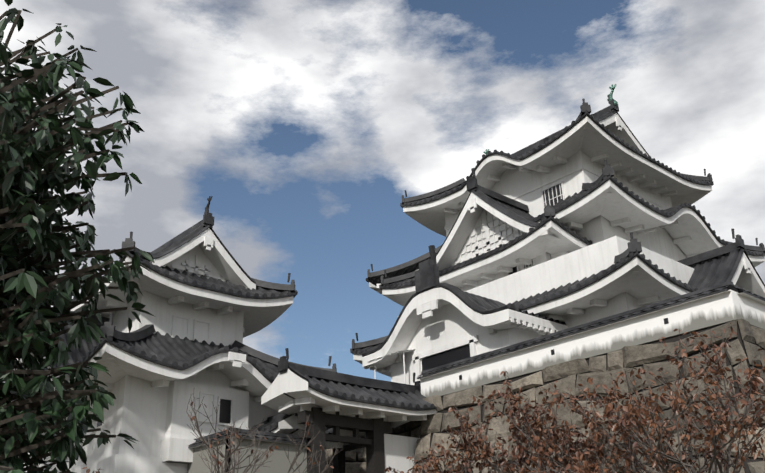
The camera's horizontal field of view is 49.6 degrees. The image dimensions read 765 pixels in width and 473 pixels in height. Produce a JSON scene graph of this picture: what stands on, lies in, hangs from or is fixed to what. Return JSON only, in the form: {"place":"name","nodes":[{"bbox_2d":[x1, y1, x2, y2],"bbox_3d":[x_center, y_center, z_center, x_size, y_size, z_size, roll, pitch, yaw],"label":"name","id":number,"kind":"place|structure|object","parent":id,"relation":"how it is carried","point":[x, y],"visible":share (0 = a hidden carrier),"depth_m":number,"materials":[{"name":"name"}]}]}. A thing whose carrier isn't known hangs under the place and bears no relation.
{"place":"outdoors","nodes":[
{"label":"outdoors","id":0,"kind":"place"},
{"bbox_2d":[0,0,154,472],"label":"evergreen","id":1,"kind":"object","parent":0,"point":[61,293],"depth_m":3.87,"materials":[{"name":"green plant"}]},
{"bbox_2d":[298,407,391,472],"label":"gate","id":2,"kind":"object","parent":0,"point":[375,430],"visible":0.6,"depth_m":26.03,"materials":[{"name":"brown wood"}]},
{"bbox_2d":[0,0,764,381],"label":"sky","id":3,"kind":"structure","parent":0,"point":[307,125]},
{"bbox_2d":[33,323,764,472],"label":"shrubs","id":4,"kind":"object","parent":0,"point":[608,410],"depth_m":10.10,"materials":[{"name":"brown plant"}]},
{"label":"ground","id":5,"kind":"structure","parent":0,"visible":0},
{"bbox_2d":[326,424,420,464],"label":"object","id":6,"kind":"object","parent":5,"relation":"on","point":[410,430],"depth_m":28.93,"materials":[{"name":"grey"}]},
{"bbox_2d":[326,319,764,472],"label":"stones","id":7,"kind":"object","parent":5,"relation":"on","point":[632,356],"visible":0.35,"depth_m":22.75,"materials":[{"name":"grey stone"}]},
{"bbox_2d":[416,321,764,472],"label":"stone wall","id":8,"kind":"structure","parent":5,"relation":"on","point":[675,339],"depth_m":21.71,"materials":[{"name":"grey stone"}]},
{"bbox_2d":[11,113,764,472],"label":"plaster","id":9,"kind":"object","parent":8,"relation":"on","point":[149,411],"visible":0.6,"depth_m":28.86,"materials":[{"name":"white paint"}]},
{"bbox_2d":[97,184,668,426],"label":"window","id":10,"kind":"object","parent":9,"relation":"attached to","point":[447,357],"visible":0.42,"depth_m":29.18,"materials":[{"name":"black"}]},
{"bbox_2d":[14,95,764,447],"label":"tiles","id":11,"kind":"object","parent":9,"relation":"on","point":[714,271],"visible":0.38,"depth_m":28.17,"materials":[{"name":"grey tile"}]},
{"bbox_2d":[483,84,617,154],"bbox_3d":[8.144,-5.348,41.133,0.275,1.116,8.278,18,-30,-38],"label":"roof ornament","id":12,"kind":"object","parent":11,"relation":"on","point":[610,98],"visible":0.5,"depth_m":38.55,"materials":[{"name":"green metal"}]},
{"bbox_2d":[367,349,413,383],"bbox_3d":[0.859,5.399,30.965,2.209,2.630,1.800,18,-30,-38],"label":"drainpipe","id":13,"kind":"object","parent":9,"relation":"attached to","point":[401,352],"visible":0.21,"depth_m":30.36,"materials":[{"name":"white metal"}]},
{"bbox_2d":[187,290,764,472],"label":"parapet","id":14,"kind":"structure","parent":8,"relation":"on","point":[726,307],"depth_m":23.64,"materials":[{"name":"white paint"}]}
]}

